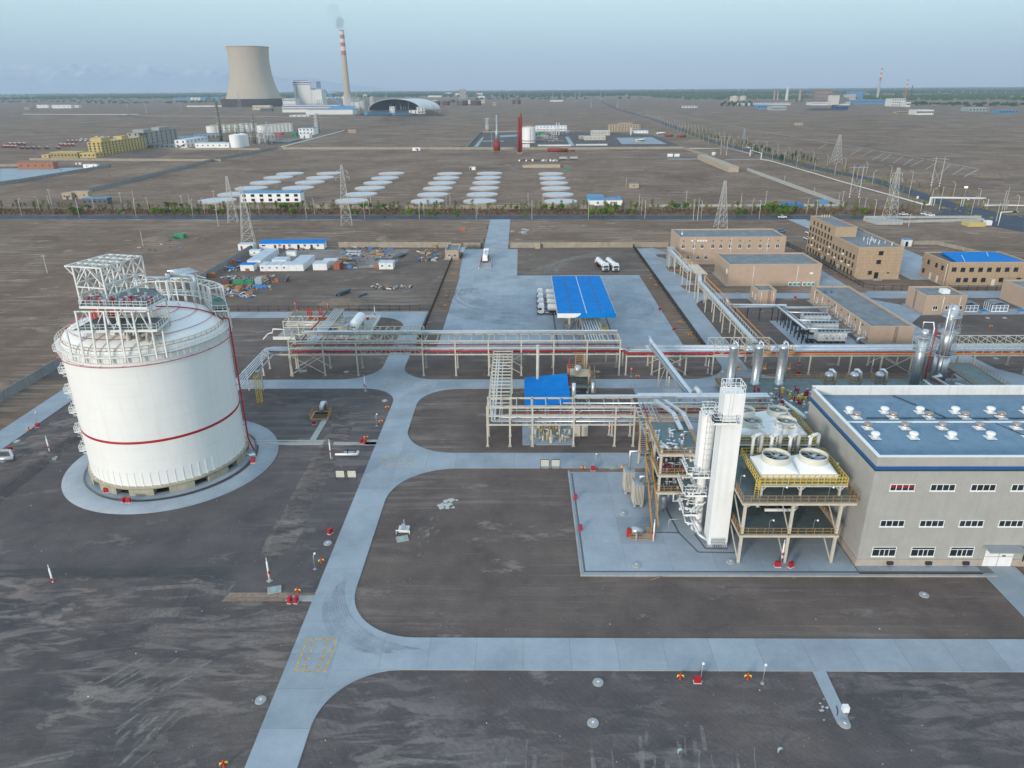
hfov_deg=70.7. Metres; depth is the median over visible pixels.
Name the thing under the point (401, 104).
coal dome
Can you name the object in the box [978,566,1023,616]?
ramp
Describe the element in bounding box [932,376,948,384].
pipeline
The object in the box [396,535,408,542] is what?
valve pit
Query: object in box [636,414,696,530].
process structure
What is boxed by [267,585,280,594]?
valve pit
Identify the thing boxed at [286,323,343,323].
pipeline
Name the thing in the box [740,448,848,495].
fan platform
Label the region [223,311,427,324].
plant road
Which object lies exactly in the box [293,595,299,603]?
fire box
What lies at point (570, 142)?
station path
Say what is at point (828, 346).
pipeline
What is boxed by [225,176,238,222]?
lattice pylon
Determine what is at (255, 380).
access ladder
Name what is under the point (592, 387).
pipeline
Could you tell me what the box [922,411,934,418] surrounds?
roof ventilator
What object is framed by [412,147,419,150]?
cabin
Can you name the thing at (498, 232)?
entrance road
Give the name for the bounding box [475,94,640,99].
distant woods
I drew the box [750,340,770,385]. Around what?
silver column
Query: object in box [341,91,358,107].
pipework
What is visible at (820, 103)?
building
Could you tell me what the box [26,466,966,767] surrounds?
loose stones
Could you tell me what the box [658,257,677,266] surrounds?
paved bay
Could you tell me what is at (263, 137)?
pipework
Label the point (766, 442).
fan platform
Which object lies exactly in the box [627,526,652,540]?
pump skid
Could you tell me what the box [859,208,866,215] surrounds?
bushy tree
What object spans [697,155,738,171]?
long shed
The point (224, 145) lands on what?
building
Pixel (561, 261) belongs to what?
packed lot
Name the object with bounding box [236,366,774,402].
plant road
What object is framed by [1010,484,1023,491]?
window
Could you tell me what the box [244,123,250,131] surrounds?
storage tank
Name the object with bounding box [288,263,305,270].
site cabin
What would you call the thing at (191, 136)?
open shed
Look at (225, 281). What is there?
crate
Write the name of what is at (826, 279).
plant road
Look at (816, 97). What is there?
pipework
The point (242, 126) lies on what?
storage tank
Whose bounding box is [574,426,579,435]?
cabinet
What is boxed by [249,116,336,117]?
pipeline
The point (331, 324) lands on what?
pipeline
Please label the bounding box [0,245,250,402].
boundary wall
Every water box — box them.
[979,309,986,313]
[1017,309,1023,313]
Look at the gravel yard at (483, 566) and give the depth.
107.97 m
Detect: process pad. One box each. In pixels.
[570,472,858,573]
[633,388,719,440]
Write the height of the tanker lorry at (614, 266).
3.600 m
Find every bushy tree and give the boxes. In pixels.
[405,208,413,217]
[590,208,598,216]
[600,208,605,216]
[671,203,679,211]
[682,202,688,208]
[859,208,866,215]
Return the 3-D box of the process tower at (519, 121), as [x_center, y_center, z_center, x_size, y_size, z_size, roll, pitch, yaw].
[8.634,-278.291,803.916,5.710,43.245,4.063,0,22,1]
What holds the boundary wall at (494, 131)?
on the station yard at (611, 140)
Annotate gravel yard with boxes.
[0,389,392,592]
[40,318,402,379]
[355,469,1023,638]
[405,312,721,378]
[408,389,712,452]
[697,298,1023,377]
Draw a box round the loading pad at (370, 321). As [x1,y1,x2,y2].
[277,318,376,338]
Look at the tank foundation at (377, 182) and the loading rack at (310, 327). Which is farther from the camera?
the tank foundation at (377, 182)
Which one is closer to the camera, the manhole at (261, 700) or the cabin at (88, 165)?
the manhole at (261, 700)
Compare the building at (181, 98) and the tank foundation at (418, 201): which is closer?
the tank foundation at (418, 201)
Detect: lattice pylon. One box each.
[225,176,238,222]
[239,186,255,241]
[335,165,351,225]
[713,181,727,228]
[830,135,841,163]
[880,168,902,221]
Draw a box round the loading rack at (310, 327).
[282,316,346,337]
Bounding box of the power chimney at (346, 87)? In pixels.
[339,30,350,105]
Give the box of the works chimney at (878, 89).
[876,68,882,96]
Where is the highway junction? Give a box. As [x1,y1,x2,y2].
[935,208,1023,231]
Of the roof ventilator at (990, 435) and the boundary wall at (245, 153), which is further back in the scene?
the boundary wall at (245, 153)
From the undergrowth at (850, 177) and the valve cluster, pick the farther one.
the undergrowth at (850, 177)
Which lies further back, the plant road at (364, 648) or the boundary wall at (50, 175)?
the boundary wall at (50, 175)
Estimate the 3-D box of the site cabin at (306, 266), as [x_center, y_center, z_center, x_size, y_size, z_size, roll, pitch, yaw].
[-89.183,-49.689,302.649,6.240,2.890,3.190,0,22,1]
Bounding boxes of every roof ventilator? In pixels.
[843,406,853,413]
[850,411,861,418]
[861,421,873,429]
[868,431,881,439]
[878,406,889,413]
[886,411,898,418]
[898,421,910,429]
[906,431,919,439]
[913,406,924,413]
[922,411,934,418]
[935,421,948,429]
[944,431,958,439]
[948,406,960,413]
[958,411,970,418]
[972,421,985,429]
[982,431,997,439]
[983,406,996,413]
[994,411,1007,418]
[1009,421,1022,429]
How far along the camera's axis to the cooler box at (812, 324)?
217.66 m
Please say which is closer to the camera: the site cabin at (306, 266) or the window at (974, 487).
the window at (974, 487)
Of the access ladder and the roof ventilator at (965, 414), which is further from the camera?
the access ladder
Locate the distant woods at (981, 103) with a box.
[907,98,1023,105]
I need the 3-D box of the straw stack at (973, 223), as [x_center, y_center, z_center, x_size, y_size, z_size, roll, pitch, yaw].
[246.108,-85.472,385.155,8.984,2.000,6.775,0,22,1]
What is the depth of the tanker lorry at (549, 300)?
244.05 m
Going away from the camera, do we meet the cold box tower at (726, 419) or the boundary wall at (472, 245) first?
the cold box tower at (726, 419)
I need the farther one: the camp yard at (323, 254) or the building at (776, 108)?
the building at (776, 108)
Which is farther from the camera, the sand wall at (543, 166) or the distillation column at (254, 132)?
the distillation column at (254, 132)
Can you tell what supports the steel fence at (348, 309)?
on the packed lot at (310, 287)
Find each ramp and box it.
[788,219,809,227]
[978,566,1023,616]
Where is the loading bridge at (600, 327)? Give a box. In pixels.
[563,318,608,361]
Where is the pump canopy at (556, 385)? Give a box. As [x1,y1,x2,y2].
[524,373,570,442]
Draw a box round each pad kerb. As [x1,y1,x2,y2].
[273,315,380,339]
[568,471,997,576]
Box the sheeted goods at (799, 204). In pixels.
[780,202,802,206]
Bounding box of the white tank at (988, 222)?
[983,220,992,224]
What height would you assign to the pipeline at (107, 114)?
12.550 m
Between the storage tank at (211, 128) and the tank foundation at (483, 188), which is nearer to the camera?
the tank foundation at (483, 188)
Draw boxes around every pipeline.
[0,449,13,461]
[77,114,138,114]
[236,347,295,379]
[236,351,264,382]
[237,348,293,384]
[237,349,293,387]
[238,350,292,389]
[246,453,255,457]
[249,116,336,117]
[263,328,284,339]
[281,130,344,146]
[284,325,339,325]
[285,324,342,324]
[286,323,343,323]
[287,322,344,322]
[292,311,327,349]
[292,344,619,345]
[292,350,618,352]
[293,342,619,343]
[294,348,618,349]
[296,346,618,347]
[302,331,616,333]
[303,308,337,347]
[305,308,339,347]
[307,308,335,340]
[308,308,341,347]
[313,308,344,344]
[326,349,618,350]
[491,352,497,421]
[493,420,698,421]
[494,352,500,419]
[497,419,698,419]
[499,352,503,419]
[500,417,698,417]
[512,410,765,410]
[512,412,698,412]
[541,341,581,341]
[563,402,771,403]
[572,383,575,396]
[591,382,594,392]
[621,348,1023,352]
[621,350,1023,354]
[628,348,1023,350]
[636,411,759,413]
[637,408,766,409]
[638,403,650,435]
[645,344,1021,345]
[645,345,1023,347]
[646,347,1023,348]
[677,251,769,343]
[689,148,719,148]
[728,148,922,204]
[764,353,1023,354]
[781,399,806,418]
[856,337,867,342]
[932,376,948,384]
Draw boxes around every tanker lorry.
[482,248,489,261]
[536,288,552,297]
[536,293,554,302]
[537,298,555,307]
[537,303,557,314]
[594,257,609,271]
[605,257,619,271]
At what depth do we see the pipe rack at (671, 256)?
244.71 m
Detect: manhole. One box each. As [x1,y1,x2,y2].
[255,695,266,704]
[323,540,331,545]
[587,718,598,727]
[592,678,603,686]
[619,511,626,515]
[631,562,640,567]
[726,559,734,564]
[839,719,850,728]
[919,591,928,597]
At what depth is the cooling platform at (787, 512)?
113.44 m
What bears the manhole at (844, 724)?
on the scraped ground at (439, 719)
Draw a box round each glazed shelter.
[964,300,978,311]
[983,299,1008,311]
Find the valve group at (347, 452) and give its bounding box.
[335,449,358,455]
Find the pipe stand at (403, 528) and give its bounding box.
[396,519,409,533]
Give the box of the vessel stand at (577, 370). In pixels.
[567,352,595,413]
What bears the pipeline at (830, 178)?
on the ground at (34, 295)
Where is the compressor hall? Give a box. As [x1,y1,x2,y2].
[805,385,1023,566]
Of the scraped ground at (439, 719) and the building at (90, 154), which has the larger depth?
the building at (90, 154)
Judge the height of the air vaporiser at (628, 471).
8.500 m
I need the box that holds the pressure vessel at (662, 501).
[659,495,666,512]
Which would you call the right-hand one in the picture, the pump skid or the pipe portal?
the pipe portal
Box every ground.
[0,87,1023,767]
[0,601,311,767]
[299,671,1023,767]
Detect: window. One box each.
[870,547,896,556]
[879,520,904,527]
[889,484,915,491]
[909,547,935,556]
[918,520,944,527]
[929,484,955,491]
[948,547,974,556]
[958,520,984,527]
[969,484,996,491]
[997,520,1023,527]
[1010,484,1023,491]
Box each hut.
[258,239,326,248]
[629,182,638,187]
[901,238,912,246]
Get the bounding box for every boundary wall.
[0,164,16,166]
[0,164,110,184]
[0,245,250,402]
[29,158,220,160]
[88,158,216,190]
[152,148,259,149]
[203,205,593,208]
[217,146,277,158]
[282,147,578,149]
[338,242,450,247]
[463,242,482,247]
[480,131,516,132]
[510,242,668,247]
[538,144,570,145]
[576,144,606,145]
[578,146,682,149]
[649,204,843,206]
[683,147,707,154]
[747,168,843,203]
[863,218,877,224]
[864,215,981,217]
[877,221,902,224]
[902,218,983,222]
[912,241,937,244]
[937,241,982,251]
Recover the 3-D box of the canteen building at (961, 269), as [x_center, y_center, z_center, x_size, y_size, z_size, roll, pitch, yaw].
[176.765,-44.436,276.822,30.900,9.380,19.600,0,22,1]
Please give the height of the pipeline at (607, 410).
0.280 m
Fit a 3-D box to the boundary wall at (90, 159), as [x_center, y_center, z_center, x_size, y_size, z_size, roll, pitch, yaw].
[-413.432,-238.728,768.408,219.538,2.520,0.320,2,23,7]
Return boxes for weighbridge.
[479,253,492,268]
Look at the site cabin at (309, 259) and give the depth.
308.21 m
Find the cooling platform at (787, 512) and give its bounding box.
[710,425,858,562]
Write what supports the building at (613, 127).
on the ground at (34, 295)
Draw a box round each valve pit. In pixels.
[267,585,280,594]
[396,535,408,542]
[608,464,619,469]
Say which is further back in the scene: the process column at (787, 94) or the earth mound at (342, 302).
the process column at (787, 94)
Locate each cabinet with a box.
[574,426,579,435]
[581,426,587,435]
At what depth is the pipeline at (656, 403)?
148.84 m
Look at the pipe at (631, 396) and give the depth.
151.45 m
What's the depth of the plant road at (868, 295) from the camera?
258.90 m
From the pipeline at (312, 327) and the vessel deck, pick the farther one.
the pipeline at (312, 327)
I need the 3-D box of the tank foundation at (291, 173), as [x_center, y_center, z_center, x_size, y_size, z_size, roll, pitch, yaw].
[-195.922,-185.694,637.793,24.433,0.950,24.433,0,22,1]
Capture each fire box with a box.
[125,497,131,502]
[287,595,292,603]
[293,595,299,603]
[327,527,333,534]
[693,675,701,683]
[774,561,780,567]
[787,561,794,568]
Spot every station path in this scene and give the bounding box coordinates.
[474,137,483,146]
[500,135,516,136]
[566,137,574,145]
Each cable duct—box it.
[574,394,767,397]
[637,393,767,394]
[654,399,682,429]
[662,399,692,429]
[676,395,769,398]
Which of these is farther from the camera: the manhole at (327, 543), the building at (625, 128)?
the building at (625, 128)
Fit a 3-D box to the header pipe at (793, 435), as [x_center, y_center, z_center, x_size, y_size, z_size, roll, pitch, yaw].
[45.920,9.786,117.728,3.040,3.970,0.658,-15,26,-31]
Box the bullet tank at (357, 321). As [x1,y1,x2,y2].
[349,312,365,329]
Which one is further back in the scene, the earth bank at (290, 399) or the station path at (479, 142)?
the station path at (479, 142)
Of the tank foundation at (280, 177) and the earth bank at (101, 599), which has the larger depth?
the tank foundation at (280, 177)
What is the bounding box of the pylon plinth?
[868,218,902,221]
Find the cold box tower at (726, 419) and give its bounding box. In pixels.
[703,378,746,548]
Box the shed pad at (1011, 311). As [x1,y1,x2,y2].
[912,309,1023,314]
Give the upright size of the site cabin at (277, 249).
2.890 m
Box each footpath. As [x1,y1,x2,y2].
[249,442,374,444]
[250,440,324,441]
[286,595,313,600]
[310,420,326,439]
[364,440,376,444]
[813,671,848,723]
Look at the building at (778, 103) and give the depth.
2748.54 m
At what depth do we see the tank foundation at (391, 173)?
629.96 m
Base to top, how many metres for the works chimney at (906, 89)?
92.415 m
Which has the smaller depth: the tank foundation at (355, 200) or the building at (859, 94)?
the tank foundation at (355, 200)
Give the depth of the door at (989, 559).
112.68 m
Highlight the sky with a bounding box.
[0,0,1023,90]
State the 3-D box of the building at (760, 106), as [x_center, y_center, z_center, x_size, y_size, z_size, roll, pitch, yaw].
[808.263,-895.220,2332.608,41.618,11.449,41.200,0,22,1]
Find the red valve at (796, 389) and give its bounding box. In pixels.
[753,385,809,407]
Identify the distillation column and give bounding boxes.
[213,103,222,140]
[251,114,256,143]
[668,401,717,541]
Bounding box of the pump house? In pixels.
[747,284,776,303]
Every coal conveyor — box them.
[323,90,341,105]
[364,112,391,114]
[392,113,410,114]
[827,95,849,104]
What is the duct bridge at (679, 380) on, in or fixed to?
on the ground at (34, 295)
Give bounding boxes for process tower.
[493,115,501,151]
[517,113,521,153]
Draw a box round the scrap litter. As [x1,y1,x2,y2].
[137,243,440,297]
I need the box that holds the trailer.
[570,156,577,159]
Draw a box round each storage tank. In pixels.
[52,254,254,495]
[206,125,216,132]
[221,124,228,132]
[229,134,243,147]
[232,123,239,131]
[239,123,244,131]
[239,133,248,146]
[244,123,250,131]
[256,124,266,132]
[268,124,273,132]
[272,123,277,131]
[276,123,281,131]
[279,123,285,131]
[283,123,288,131]
[287,122,293,131]
[442,101,449,104]
[457,101,467,105]
[471,100,480,104]
[522,123,534,142]
[729,96,738,100]
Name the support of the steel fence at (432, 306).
on the ground at (34, 295)
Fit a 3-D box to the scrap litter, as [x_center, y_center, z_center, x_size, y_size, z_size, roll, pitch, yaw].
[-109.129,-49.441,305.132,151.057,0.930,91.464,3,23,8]
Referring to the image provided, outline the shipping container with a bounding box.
[333,260,342,269]
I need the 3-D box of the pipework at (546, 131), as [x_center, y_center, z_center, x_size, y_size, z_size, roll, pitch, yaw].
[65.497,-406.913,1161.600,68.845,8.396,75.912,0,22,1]
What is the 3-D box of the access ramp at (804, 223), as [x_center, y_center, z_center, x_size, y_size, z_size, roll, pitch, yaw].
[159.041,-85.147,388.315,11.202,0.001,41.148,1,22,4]
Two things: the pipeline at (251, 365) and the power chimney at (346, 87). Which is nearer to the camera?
the pipeline at (251, 365)
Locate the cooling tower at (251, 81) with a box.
[221,46,286,106]
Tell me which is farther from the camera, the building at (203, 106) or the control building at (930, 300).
the building at (203, 106)
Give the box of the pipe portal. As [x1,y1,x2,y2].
[926,197,1006,206]
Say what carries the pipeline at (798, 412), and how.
on the vessel deck
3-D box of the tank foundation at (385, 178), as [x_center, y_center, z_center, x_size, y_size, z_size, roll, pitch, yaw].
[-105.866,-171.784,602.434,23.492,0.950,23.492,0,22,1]
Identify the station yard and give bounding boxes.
[468,132,679,146]
[617,137,665,143]
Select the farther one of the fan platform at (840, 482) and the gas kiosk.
the gas kiosk
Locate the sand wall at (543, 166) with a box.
[523,164,559,167]
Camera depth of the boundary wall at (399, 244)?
341.94 m
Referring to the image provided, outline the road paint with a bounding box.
[294,381,412,671]
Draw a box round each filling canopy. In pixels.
[551,276,615,329]
[633,137,646,142]
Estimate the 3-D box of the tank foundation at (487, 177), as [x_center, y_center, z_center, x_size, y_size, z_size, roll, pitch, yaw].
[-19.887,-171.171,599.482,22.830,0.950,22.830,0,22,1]
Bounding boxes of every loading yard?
[438,275,682,349]
[459,249,517,275]
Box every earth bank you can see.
[0,410,81,502]
[0,574,236,623]
[238,393,340,405]
[259,401,361,561]
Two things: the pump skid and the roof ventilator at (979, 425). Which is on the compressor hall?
the roof ventilator at (979, 425)
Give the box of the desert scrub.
[4,107,1023,195]
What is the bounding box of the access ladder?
[253,374,262,402]
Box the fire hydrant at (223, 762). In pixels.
[219,759,227,767]
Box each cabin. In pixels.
[83,164,98,167]
[237,242,256,250]
[239,262,256,270]
[247,259,262,266]
[249,249,261,256]
[250,257,265,261]
[254,254,270,260]
[259,251,274,257]
[260,261,270,270]
[264,248,278,255]
[267,261,278,270]
[272,257,290,260]
[274,261,285,270]
[281,261,291,270]
[286,250,296,256]
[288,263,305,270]
[291,261,307,268]
[295,258,310,264]
[299,255,314,262]
[312,262,328,269]
[315,260,330,267]
[323,258,337,265]
[378,260,386,269]
[386,260,394,269]
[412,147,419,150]
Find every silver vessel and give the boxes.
[820,368,837,384]
[845,368,862,384]
[870,368,888,384]
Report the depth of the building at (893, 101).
2484.54 m
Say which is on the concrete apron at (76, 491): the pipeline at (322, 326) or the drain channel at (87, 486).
the drain channel at (87, 486)
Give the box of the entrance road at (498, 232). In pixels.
[484,219,509,248]
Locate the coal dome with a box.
[368,98,439,109]
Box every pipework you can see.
[217,120,263,143]
[249,126,278,144]
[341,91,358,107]
[418,105,446,116]
[535,134,561,141]
[537,127,573,134]
[808,91,837,100]
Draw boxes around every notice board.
[335,470,344,479]
[347,470,356,479]
[540,459,548,468]
[551,459,559,465]
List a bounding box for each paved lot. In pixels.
[866,291,1000,292]
[899,249,927,279]
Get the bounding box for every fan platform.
[740,409,816,447]
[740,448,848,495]
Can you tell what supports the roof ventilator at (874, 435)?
on the compressor hall
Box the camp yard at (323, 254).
[271,249,409,267]
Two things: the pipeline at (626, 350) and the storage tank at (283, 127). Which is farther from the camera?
the storage tank at (283, 127)
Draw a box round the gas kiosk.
[535,243,539,248]
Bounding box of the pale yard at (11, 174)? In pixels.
[0,168,82,180]
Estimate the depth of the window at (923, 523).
110.42 m
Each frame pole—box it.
[849,165,868,196]
[931,157,948,185]
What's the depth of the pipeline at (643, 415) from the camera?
143.88 m
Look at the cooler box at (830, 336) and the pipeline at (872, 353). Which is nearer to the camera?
the pipeline at (872, 353)
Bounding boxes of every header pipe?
[750,432,764,455]
[769,432,782,448]
[787,432,801,453]
[808,432,820,448]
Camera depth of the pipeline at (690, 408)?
151.82 m
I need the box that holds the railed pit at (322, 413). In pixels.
[309,401,331,419]
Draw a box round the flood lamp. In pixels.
[760,663,766,684]
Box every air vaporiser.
[337,324,348,336]
[622,450,648,493]
[631,475,650,506]
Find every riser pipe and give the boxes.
[754,424,764,450]
[772,424,782,447]
[790,424,800,450]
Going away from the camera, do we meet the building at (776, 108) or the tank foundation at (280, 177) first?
the tank foundation at (280, 177)
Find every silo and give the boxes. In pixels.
[360,100,366,112]
[369,96,374,104]
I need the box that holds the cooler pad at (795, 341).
[770,321,858,344]
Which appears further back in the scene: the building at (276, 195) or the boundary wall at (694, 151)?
the boundary wall at (694, 151)
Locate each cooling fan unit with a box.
[740,405,806,438]
[750,448,838,480]
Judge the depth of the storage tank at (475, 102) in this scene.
3015.50 m
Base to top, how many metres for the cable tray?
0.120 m
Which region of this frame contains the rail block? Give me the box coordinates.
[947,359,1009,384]
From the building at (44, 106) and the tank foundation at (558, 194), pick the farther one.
the building at (44, 106)
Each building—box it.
[36,105,51,107]
[41,154,50,157]
[50,151,86,157]
[52,105,74,107]
[79,152,103,157]
[86,135,145,154]
[127,126,177,147]
[150,143,174,147]
[173,98,190,99]
[174,136,207,147]
[187,105,221,106]
[195,142,223,147]
[216,142,229,147]
[240,190,304,201]
[252,105,272,109]
[260,108,273,110]
[282,98,299,104]
[282,105,340,112]
[289,115,310,116]
[293,80,326,104]
[298,127,318,134]
[306,106,357,114]
[316,99,324,104]
[389,107,394,112]
[417,107,425,113]
[459,89,465,98]
[535,125,566,130]
[584,136,605,139]
[586,194,621,205]
[590,130,609,134]
[608,124,639,131]
[618,123,632,131]
[633,130,647,132]
[670,228,786,263]
[682,106,696,107]
[713,252,821,285]
[737,102,790,104]
[754,105,770,108]
[767,106,786,109]
[805,215,903,279]
[806,102,849,104]
[807,285,914,343]
[813,89,832,99]
[832,106,848,108]
[843,94,855,100]
[846,90,863,98]
[850,100,884,103]
[885,98,905,105]
[900,102,910,106]
[903,286,967,314]
[908,109,933,114]
[920,252,1023,286]
[961,108,988,111]
[991,110,1017,113]
[999,279,1023,308]
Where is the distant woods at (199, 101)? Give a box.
[2,96,365,103]
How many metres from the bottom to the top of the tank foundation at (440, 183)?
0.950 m
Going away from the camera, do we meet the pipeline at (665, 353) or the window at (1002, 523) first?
the window at (1002, 523)
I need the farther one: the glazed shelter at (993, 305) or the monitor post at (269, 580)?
the glazed shelter at (993, 305)
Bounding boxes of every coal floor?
[355,109,444,115]
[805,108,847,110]
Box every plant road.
[0,386,72,448]
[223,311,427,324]
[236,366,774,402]
[245,388,421,767]
[310,590,1023,728]
[340,317,425,379]
[385,432,644,499]
[637,248,751,378]
[683,288,1000,304]
[819,270,846,285]
[871,299,1023,384]
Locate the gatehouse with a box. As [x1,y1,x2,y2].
[444,244,464,259]
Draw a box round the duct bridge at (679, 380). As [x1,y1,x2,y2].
[647,336,701,401]
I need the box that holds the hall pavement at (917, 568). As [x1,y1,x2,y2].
[855,566,990,570]
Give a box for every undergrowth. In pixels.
[0,207,919,214]
[667,127,1023,218]
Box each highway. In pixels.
[0,215,1023,218]
[578,96,1023,219]
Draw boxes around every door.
[695,678,700,682]
[982,549,1013,565]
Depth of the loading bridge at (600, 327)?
219.30 m
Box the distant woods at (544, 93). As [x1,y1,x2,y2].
[0,88,1023,99]
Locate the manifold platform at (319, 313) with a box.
[286,308,342,326]
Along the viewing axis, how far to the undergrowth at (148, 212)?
437.98 m
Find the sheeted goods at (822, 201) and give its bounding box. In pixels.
[813,199,828,203]
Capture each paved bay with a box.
[651,248,665,253]
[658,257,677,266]
[669,271,694,284]
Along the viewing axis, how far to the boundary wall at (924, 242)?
340.27 m
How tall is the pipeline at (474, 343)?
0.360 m
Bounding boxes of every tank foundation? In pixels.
[198,197,236,203]
[217,192,239,196]
[234,186,268,190]
[250,180,281,184]
[263,175,293,179]
[276,172,303,175]
[282,185,314,189]
[295,180,324,184]
[306,176,334,179]
[316,172,341,174]
[334,198,367,203]
[345,192,377,196]
[354,186,385,190]
[363,181,392,184]
[371,176,398,179]
[378,172,404,175]
[410,198,444,204]
[417,192,448,197]
[423,186,452,190]
[428,181,456,185]
[433,176,459,179]
[437,172,462,175]
[463,198,496,204]
[466,192,497,197]
[469,186,499,190]
[472,180,500,184]
[474,176,501,179]
[477,172,502,175]
[538,172,563,175]
[539,176,565,179]
[540,181,568,185]
[541,186,570,190]
[542,192,573,197]
[544,199,577,204]
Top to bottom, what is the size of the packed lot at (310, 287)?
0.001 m
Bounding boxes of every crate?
[173,233,186,238]
[208,272,216,277]
[220,279,231,284]
[233,279,245,284]
[244,279,254,284]
[252,284,261,287]
[254,277,263,283]
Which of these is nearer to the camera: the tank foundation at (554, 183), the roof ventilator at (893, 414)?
the roof ventilator at (893, 414)
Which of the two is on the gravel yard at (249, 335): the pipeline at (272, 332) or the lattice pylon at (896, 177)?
the pipeline at (272, 332)
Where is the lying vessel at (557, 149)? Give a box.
[547,148,567,151]
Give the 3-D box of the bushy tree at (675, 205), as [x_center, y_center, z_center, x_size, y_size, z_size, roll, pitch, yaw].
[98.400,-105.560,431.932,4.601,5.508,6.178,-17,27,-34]
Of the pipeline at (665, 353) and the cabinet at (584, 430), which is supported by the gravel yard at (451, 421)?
the cabinet at (584, 430)
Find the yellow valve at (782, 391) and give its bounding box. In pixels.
[781,387,807,402]
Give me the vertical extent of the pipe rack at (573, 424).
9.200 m
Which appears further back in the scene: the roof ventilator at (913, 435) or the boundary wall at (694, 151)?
the boundary wall at (694, 151)
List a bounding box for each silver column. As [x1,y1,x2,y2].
[725,341,745,384]
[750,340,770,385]
[774,340,795,385]
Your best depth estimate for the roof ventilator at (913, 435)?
113.21 m
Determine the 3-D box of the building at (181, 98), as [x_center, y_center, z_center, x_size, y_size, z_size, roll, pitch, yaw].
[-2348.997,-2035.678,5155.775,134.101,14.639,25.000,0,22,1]
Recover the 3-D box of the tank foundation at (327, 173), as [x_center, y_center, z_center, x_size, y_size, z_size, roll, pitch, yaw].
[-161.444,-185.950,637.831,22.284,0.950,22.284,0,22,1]
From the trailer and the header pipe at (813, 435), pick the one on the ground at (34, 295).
the trailer
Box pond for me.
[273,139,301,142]
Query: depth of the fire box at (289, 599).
105.81 m
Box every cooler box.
[792,310,831,325]
[797,318,839,334]
[803,327,847,343]
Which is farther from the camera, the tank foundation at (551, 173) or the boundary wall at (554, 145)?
the boundary wall at (554, 145)
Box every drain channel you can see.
[83,431,256,500]
[552,312,616,345]
[571,473,993,572]
[644,495,734,552]
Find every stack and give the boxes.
[334,288,350,295]
[392,252,406,258]
[536,345,539,378]
[961,221,985,226]
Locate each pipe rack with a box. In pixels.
[241,347,297,390]
[287,326,620,376]
[486,397,635,446]
[488,350,512,413]
[621,335,1023,374]
[635,407,660,462]
[646,398,773,440]
[666,247,759,361]
[726,298,850,343]
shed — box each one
[16,161,58,168]
[81,197,111,204]
[178,136,205,138]
[194,134,222,136]
[300,133,311,137]
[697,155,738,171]
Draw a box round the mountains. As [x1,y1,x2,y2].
[0,62,420,93]
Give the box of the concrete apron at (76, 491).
[61,420,278,513]
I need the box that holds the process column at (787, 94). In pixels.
[785,87,788,99]
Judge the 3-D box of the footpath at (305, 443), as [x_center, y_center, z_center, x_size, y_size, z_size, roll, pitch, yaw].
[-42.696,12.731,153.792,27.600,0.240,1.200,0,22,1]
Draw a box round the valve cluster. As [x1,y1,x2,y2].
[766,388,810,418]
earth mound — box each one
[0,380,16,389]
[36,326,60,331]
[114,254,149,260]
[143,235,178,241]
[317,298,368,307]
[376,236,390,240]
[973,172,1009,177]
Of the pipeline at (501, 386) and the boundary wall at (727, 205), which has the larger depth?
the boundary wall at (727, 205)
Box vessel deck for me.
[715,374,943,428]
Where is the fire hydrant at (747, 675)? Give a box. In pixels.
[744,672,751,679]
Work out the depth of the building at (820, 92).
3588.67 m
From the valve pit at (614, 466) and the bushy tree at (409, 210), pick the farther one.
the bushy tree at (409, 210)
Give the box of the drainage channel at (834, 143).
[657,111,976,168]
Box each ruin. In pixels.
[61,192,73,199]
[71,191,92,198]
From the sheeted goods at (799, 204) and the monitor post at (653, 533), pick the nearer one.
the monitor post at (653, 533)
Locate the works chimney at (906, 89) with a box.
[904,79,908,98]
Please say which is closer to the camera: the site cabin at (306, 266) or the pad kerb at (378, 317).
the pad kerb at (378, 317)
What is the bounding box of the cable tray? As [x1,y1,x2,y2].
[304,330,616,331]
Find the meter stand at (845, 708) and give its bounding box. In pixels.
[841,704,849,718]
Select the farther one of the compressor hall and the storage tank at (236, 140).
the storage tank at (236, 140)
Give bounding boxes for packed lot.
[111,151,171,158]
[175,247,449,310]
[517,248,650,274]
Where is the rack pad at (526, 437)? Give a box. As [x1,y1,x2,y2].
[522,418,574,444]
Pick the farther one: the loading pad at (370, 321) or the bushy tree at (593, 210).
the bushy tree at (593, 210)
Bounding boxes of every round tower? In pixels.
[312,113,320,131]
[485,118,489,130]
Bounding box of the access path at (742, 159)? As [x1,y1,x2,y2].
[725,159,760,159]
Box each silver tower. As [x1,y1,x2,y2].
[908,322,936,384]
[929,303,963,380]
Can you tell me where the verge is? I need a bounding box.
[0,210,921,214]
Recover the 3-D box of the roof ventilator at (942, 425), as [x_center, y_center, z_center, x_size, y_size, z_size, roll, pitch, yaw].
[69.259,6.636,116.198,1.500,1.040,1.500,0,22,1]
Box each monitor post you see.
[47,565,53,582]
[266,559,272,582]
[652,520,655,540]
[781,540,784,561]
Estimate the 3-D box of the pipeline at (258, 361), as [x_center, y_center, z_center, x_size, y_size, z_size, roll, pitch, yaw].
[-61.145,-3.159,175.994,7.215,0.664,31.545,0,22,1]
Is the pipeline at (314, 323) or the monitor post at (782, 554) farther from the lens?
the pipeline at (314, 323)
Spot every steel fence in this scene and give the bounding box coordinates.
[227,305,429,310]
[417,257,451,345]
[632,244,709,354]
[787,242,1001,289]

